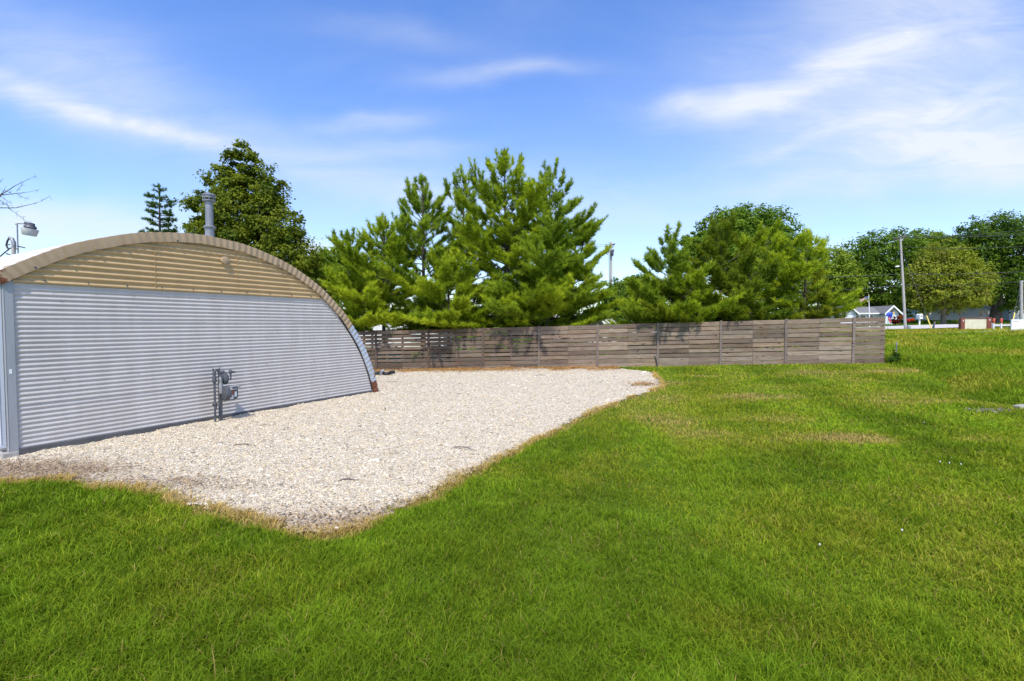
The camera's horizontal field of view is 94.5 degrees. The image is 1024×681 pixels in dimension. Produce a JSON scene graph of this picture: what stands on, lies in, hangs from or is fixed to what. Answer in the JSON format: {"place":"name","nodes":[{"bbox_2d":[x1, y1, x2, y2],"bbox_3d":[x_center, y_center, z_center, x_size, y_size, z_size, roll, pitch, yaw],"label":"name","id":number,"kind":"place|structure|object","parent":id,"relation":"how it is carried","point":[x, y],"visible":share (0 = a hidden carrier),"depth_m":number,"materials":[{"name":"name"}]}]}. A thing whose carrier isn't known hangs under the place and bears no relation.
{"place":"outdoors","nodes":[
{"label":"outdoors","id":0,"kind":"place"},
{"bbox_2d":[0,320,1023,680],"bbox_3d":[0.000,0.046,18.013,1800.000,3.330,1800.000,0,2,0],"label":"ground","id":1,"kind":"structure","parent":0,"point":[630,510],"depth_m":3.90,"materials":[{"name":"green plant"}]},
{"bbox_2d":[0,236,24,256],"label":"service mast","id":2,"kind":"object","parent":1,"relation":"on","point":[13,248],"visible":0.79,"depth_m":12.11,"materials":[{"name":"grey metal"}]},
{"bbox_2d":[0,175,47,221],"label":"bare tree","id":3,"kind":"object","parent":1,"relation":"on","point":[2,193],"visible":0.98,"depth_m":13.33,"materials":[{"name":"brown plant"}]},
{"bbox_2d":[15,222,38,252],"bbox_3d":[-12.433,-0.661,12.184,0.538,4.740,0.330,0,2,0],"label":"yard lamp","id":4,"kind":"object","parent":1,"relation":"on","point":[28,228],"visible":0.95,"depth_m":12.05,"materials":[{"name":"metal"}]},
{"bbox_2d":[137,183,178,232],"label":"spruce tree","id":5,"kind":"object","parent":1,"relation":"on","point":[155,204],"visible":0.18,"depth_m":19.19,"materials":[{"name":"green plant"}]},
{"bbox_2d":[0,193,377,458],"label":"quonset hut","id":6,"kind":"object","parent":1,"relation":"on","point":[105,338],"visible":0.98,"depth_m":7.61,"materials":[{"name":"silver metal"}]},
{"bbox_2d":[0,283,6,448],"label":"sliding door","id":7,"kind":"structure","parent":6,"relation":"in","point":[3,443],"depth_m":6.13,"materials":[{"name":"metal"}]},
{"bbox_2d":[173,138,324,287],"bbox_3d":[-12.155,-3.863,22.363,6.774,11.110,4.054,0,2,0],"label":"leafy tree","id":8,"kind":"object","parent":1,"relation":"on","point":[261,227],"visible":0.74,"depth_m":21.62,"materials":[{"name":"green plant"}]},
{"bbox_2d":[301,246,352,307],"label":"leafy tree","id":9,"kind":"object","parent":1,"relation":"on","point":[331,252],"visible":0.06,"depth_m":25.24,"materials":[{"name":"green plant"}]},
{"bbox_2d":[0,367,658,529],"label":"gravel yard","id":10,"kind":"structure","parent":1,"relation":"on","point":[504,372],"depth_m":7.54,"materials":[{"name":"beige gravel"}]},
{"bbox_2d":[212,368,239,421],"bbox_3d":[-5.019,1.002,8.340,0.412,1.055,0.271,-1,2,-20],"label":"gas meter","id":11,"kind":"object","parent":10,"relation":"on","point":[227,392],"visible":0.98,"depth_m":8.26,"materials":[{"name":"grey paint"}]},
{"bbox_2d":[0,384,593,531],"bbox_3d":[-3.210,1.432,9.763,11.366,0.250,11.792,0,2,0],"label":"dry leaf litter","id":12,"kind":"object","parent":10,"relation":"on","point":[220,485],"visible":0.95,"depth_m":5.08,"materials":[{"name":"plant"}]},
{"bbox_2d":[338,478,357,481],"bbox_3d":[-1.792,1.512,5.179,0.205,0.030,0.078,-1,2,-19],"label":"dry twig","id":13,"kind":"object","parent":10,"relation":"on","point":[346,479],"visible":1,"depth_m":5.16,"materials":[{"name":"brown wood"}]},
{"bbox_2d":[374,369,394,375],"bbox_3d":[-5.104,1.205,17.617,1.467,0.260,0.281,0,2,-11],"label":"drain hose","id":14,"kind":"object","parent":10,"relation":"on","point":[381,373],"visible":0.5,"depth_m":17.63,"materials":[{"name":"black plastic"}]},
{"bbox_2d":[373,365,665,385],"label":"pine needle litter","id":15,"kind":"object","parent":10,"relation":"on","point":[503,368],"visible":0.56,"depth_m":19.25,"materials":[{"name":"plant"}]},
{"bbox_2d":[0,371,666,537],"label":"dead grass edge","id":16,"kind":"object","parent":1,"relation":"on","point":[530,441],"visible":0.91,"depth_m":4.89,"materials":[{"name":"beige plant"}]},
{"bbox_2d":[313,225,395,328],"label":"pine tree","id":17,"kind":"object","parent":1,"relation":"on","point":[346,236],"visible":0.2,"depth_m":22.56,"materials":[{"name":"green plant"}]},
{"bbox_2d":[317,212,425,362],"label":"pine tree","id":18,"kind":"object","parent":1,"relation":"on","point":[360,260],"visible":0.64,"depth_m":21.26,"materials":[{"name":"green plant"}]},
{"bbox_2d":[322,263,425,343],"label":"pine tree","id":19,"kind":"object","parent":1,"relation":"on","point":[369,318],"visible":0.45,"depth_m":20.88,"materials":[{"name":"green plant"}]},
{"bbox_2d":[369,354,410,362],"bbox_3d":[-6.079,0.926,23.647,1.980,0.600,0.840,0,2,6],"label":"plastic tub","id":20,"kind":"object","parent":1,"relation":"on","point":[391,358],"visible":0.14,"depth_m":23.30,"materials":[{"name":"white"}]},
{"bbox_2d":[342,172,474,358],"bbox_3d":[-4.839,-3.404,22.842,7.021,9.814,7.088,0,2,0],"label":"pine tree","id":21,"kind":"object","parent":1,"relation":"on","point":[428,222],"visible":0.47,"depth_m":22.24,"materials":[{"name":"green plant"}]},
{"bbox_2d":[359,311,459,350],"bbox_3d":[-7.750,-0.591,32.141,8.600,2.720,2.470,0,2,7],"label":"white trailer","id":22,"kind":"object","parent":1,"relation":"on","point":[378,327],"visible":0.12,"depth_m":30.97,"materials":[{"name":"paint"}]},
{"bbox_2d":[430,353,457,361],"bbox_3d":[-3.378,0.852,23.345,1.380,0.600,0.840,0,2,6],"label":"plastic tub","id":23,"kind":"object","parent":1,"relation":"on","point":[444,357],"visible":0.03,"depth_m":22.99,"materials":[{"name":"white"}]},
{"bbox_2d":[378,247,519,361],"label":"pine tree","id":24,"kind":"object","parent":1,"relation":"on","point":[436,291],"visible":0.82,"depth_m":20.27,"materials":[{"name":"green plant"}]},
{"bbox_2d":[394,163,509,361],"bbox_3d":[-2.544,-3.703,23.706,6.713,10.195,5.221,-1,2,-23],"label":"pine tree","id":25,"kind":"object","parent":1,"relation":"on","point":[466,188],"visible":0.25,"depth_m":23.02,"materials":[{"name":"green plant"}]},
{"bbox_2d":[402,145,573,360],"bbox_3d":[-0.787,-3.872,22.634,8.389,10.500,10.351,0,2,0],"label":"pine tree","id":26,"kind":"object","parent":1,"relation":"on","point":[526,204],"visible":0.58,"depth_m":20.84,"materials":[{"name":"green plant"}]},
{"bbox_2d":[480,270,597,355],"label":"pine tree","id":27,"kind":"object","parent":1,"relation":"on","point":[554,301],"visible":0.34,"depth_m":20.17,"materials":[{"name":"green plant"}]},
{"bbox_2d":[476,157,621,356],"bbox_3d":[1.798,-3.701,22.312,7.282,10.062,8.837,0,2,0],"label":"pine tree","id":28,"kind":"object","parent":1,"relation":"on","point":[549,260],"visible":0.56,"depth_m":20.66,"materials":[{"name":"green plant"}]},
{"bbox_2d":[543,316,609,342],"bbox_3d":[4.323,-0.533,29.378,4.690,2.150,1.925,0,2,7],"label":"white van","id":29,"kind":"object","parent":1,"relation":"on","point":[600,322],"visible":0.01,"depth_m":28.39,"materials":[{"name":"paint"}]},
{"bbox_2d":[537,222,623,359],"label":"pine tree","id":30,"kind":"object","parent":1,"relation":"on","point":[587,276],"visible":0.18,"depth_m":21.55,"materials":[{"name":"green plant"}]},
{"bbox_2d":[339,282,875,323],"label":"distant treeline","id":31,"kind":"object","parent":1,"relation":"on","point":[620,317],"visible":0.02,"depth_m":133.57,"materials":[{"name":"green plant"}]},
{"bbox_2d":[606,242,614,323],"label":"utility pole","id":32,"kind":"object","parent":1,"relation":"on","point":[611,251],"visible":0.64,"depth_m":45.66,"materials":[{"name":"grey wood"}]},
{"bbox_2d":[597,272,644,332],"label":"leafy tree","id":33,"kind":"object","parent":1,"relation":"on","point":[621,286],"visible":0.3,"depth_m":32.15,"materials":[{"name":"green plant"}]},
{"bbox_2d":[357,317,885,369],"bbox_3d":[0.472,0.432,19.975,27.620,2.806,0.113,0,2,8],"label":"wooden fence","id":34,"kind":"object","parent":1,"relation":"on","point":[580,355],"visible":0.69,"depth_m":19.25,"materials":[{"name":"brown wood"}]},
{"bbox_2d":[606,276,683,358],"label":"pine tree","id":35,"kind":"object","parent":1,"relation":"on","point":[632,294],"visible":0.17,"depth_m":20.80,"materials":[{"name":"green plant"}]},
{"bbox_2d":[600,221,721,353],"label":"pine tree","id":36,"kind":"object","parent":1,"relation":"on","point":[674,256],"visible":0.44,"depth_m":20.26,"materials":[{"name":"green plant"}]},
{"bbox_2d":[614,259,755,361],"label":"pine tree","id":37,"kind":"object","parent":1,"relation":"on","point":[688,305],"visible":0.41,"depth_m":19.50,"materials":[{"name":"green plant"}]},
{"bbox_2d":[365,321,1010,366],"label":"verge grass","id":38,"kind":"structure","parent":1,"relation":"on","point":[921,323],"depth_m":32.20,"materials":[{"name":"green plant"}]},
{"bbox_2d":[632,210,807,356],"bbox_3d":[9.253,-2.293,20.324,7.506,6.945,7.435,1,2,24],"label":"pine tree","id":39,"kind":"object","parent":1,"relation":"on","point":[715,244],"visible":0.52,"depth_m":20.20,"materials":[{"name":"green plant"}]},
{"bbox_2d":[677,201,816,319],"bbox_3d":[13.249,-3.518,26.987,7.851,8.447,5.739,0,2,0],"label":"leafy tree","id":40,"kind":"object","parent":1,"relation":"on","point":[749,220],"visible":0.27,"depth_m":26.01,"materials":[{"name":"green plant"}]},
{"bbox_2d":[697,249,803,356],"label":"pine tree","id":41,"kind":"object","parent":1,"relation":"on","point":[750,298],"visible":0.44,"depth_m":19.63,"materials":[{"name":"green plant"}]},
{"bbox_2d":[722,216,874,351],"bbox_3d":[12.028,-2.269,21.594,7.011,6.657,6.239,0,2,0],"label":"pine tree","id":42,"kind":"object","parent":1,"relation":"on","point":[764,241],"visible":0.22,"depth_m":20.51,"materials":[{"name":"green plant"}]},
{"bbox_2d":[755,227,867,350],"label":"pine tree","id":43,"kind":"object","parent":1,"relation":"on","point":[804,237],"visible":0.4,"depth_m":19.88,"materials":[{"name":"green plant"}]},
{"bbox_2d":[783,267,862,355],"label":"pine tree","id":44,"kind":"object","parent":1,"relation":"on","point":[818,275],"visible":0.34,"depth_m":19.59,"materials":[{"name":"green plant"}]},
{"bbox_2d":[797,245,869,304],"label":"leafy tree","id":45,"kind":"object","parent":1,"relation":"on","point":[845,265],"visible":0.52,"depth_m":75.59,"materials":[{"name":"green plant"}]},
{"bbox_2d":[823,305,902,323],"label":"garage","id":46,"kind":"structure","parent":1,"relation":"on","point":[875,311],"depth_m":73.43,"materials":[{"name":"white"}]},
{"bbox_2d":[860,295,869,326],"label":"flagpole","id":47,"kind":"object","parent":1,"relation":"on","point":[866,297],"visible":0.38,"depth_m":51.88,"materials":[{"name":"white paint"}]},
{"bbox_2d":[830,224,943,317],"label":"leafy tree","id":48,"kind":"object","parent":1,"relation":"on","point":[875,262],"visible":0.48,"depth_m":80.80,"materials":[{"name":"green plant"}]},
{"bbox_2d":[886,312,894,322],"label":"banner","id":49,"kind":"object","parent":1,"relation":"on","point":[888,314],"visible":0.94,"depth_m":43.33,"materials":[{"name":"fabric"}]},
{"bbox_2d":[886,350,901,363],"bbox_3d":[14.316,0.627,17.754,0.596,0.580,0.437,0,2,0],"label":"weed plant","id":50,"kind":"object","parent":1,"relation":"on","point":[894,359],"visible":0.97,"depth_m":17.68,"materials":[{"name":"green plant"}]},
{"bbox_2d":[891,316,901,325],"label":"garden bush","id":51,"kind":"object","parent":1,"relation":"on","point":[896,321],"visible":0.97,"depth_m":65.75,"materials":[{"name":"green plant"}]},
{"bbox_2d":[893,234,906,328],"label":"utility pole","id":52,"kind":"object","parent":1,"relation":"on","point":[903,293],"visible":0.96,"depth_m":50.75,"materials":[{"name":"grey wood"}]},
{"bbox_2d":[895,230,1018,238],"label":"power line","id":53,"kind":"object","parent":52,"relation":"attached to","point":[961,235],"visible":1,"depth_m":48.23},
{"bbox_2d":[902,246,1022,248],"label":"power line","id":54,"kind":"object","parent":52,"relation":"attached to","point":[964,248],"visible":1,"depth_m":49.56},
{"bbox_2d":[909,233,1019,237],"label":"power line","id":55,"kind":"object","parent":52,"relation":"attached to","point":[943,237],"visible":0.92,"depth_m":49.72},
{"bbox_2d":[917,281,1019,285],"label":"power line","id":56,"kind":"object","parent":52,"relation":"attached to","point":[956,285],"visible":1,"depth_m":48.39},
{"bbox_2d":[963,271,1023,273],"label":"power line","id":57,"kind":"object","parent":52,"relation":"attached to","point":[982,273],"visible":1,"depth_m":49.35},
{"bbox_2d":[916,314,922,324],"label":"white mailbox","id":58,"kind":"object","parent":1,"relation":"on","point":[919,316],"visible":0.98,"depth_m":65.84,"materials":[{"name":"paint"}]},
{"bbox_2d":[894,228,973,257],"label":"leafy tree","id":59,"kind":"object","parent":1,"relation":"on","point":[938,234],"visible":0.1,"depth_m":89.65,"materials":[{"name":"green plant"}]},
{"bbox_2d":[898,237,1005,323],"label":"leafy tree","id":60,"kind":"object","parent":1,"relation":"on","point":[950,270],"visible":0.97,"depth_m":70.00,"materials":[{"name":"green plant"}]},
{"bbox_2d":[895,297,1023,319],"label":"white house","id":61,"kind":"structure","parent":1,"relation":"on","point":[976,313],"depth_m":89.79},
{"bbox_2d":[978,310,983,315],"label":"window","id":62,"kind":"structure","parent":61,"relation":"in","point":[980,312],"depth_m":89.55,"materials":[{"name":"white paint"}]},
{"bbox_2d":[958,317,991,329],"bbox_3d":[39.102,-1.279,39.977,2.366,1.355,0.286,0,2,6],"label":"roadside sign","id":63,"kind":"object","parent":1,"relation":"on","point":[975,323],"visible":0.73,"depth_m":39.92,"materials":[{"name":"beige wood"}]},
{"bbox_2d":[938,209,1023,322],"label":"leafy tree","id":64,"kind":"object","parent":1,"relation":"on","point":[988,250],"visible":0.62,"depth_m":77.40,"materials":[{"name":"green plant"}]},
{"bbox_2d":[963,408,1019,410],"bbox_3d":[9.124,1.321,9.036,1.242,0.023,0.421,0,2,0],"label":"dirt patch","id":65,"kind":"object","parent":1,"relation":"on","point":[990,408],"visible":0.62,"depth_m":9.01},
{"bbox_2d":[1010,319,1023,329],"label":"white board","id":66,"kind":"object","parent":1,"relation":"on","point":[1017,324],"visible":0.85,"depth_m":37.96,"materials":[{"name":"paint"}]},
{"bbox_2d":[1020,280,1023,318],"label":"utility pole","id":67,"kind":"object","parent":1,"relation":"on","point":[1021,300],"visible":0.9,"depth_m":44.82,"materials":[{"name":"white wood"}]},
{"bbox_2d":[0,0,1023,323],"label":"sky","id":68,"kind":"structure","parent":0,"point":[852,117],"materials":[{"name":"blue"}]},
{"bbox_2d":[634,324,1009,332],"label":"road","id":69,"kind":"structure","parent":0,"point":[927,326],"depth_m":60.22,"materials":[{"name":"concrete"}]},
{"bbox_2d":[759,327,1023,404],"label":"field grass","id":70,"kind":"structure","parent":0,"point":[990,362],"depth_m":17.40,"materials":[{"name":"green plant"}]},
{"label":"anchor post","id":71,"kind":"object","parent":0,"visible":0},
{"bbox_2d":[903,254,931,327],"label":"guy wire","id":72,"kind":"object","parent":71,"relation":"attached to","point":[921,302],"visible":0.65,"depth_m":46.26,"materials":[{"name":"yellow plastic"}]}
]}

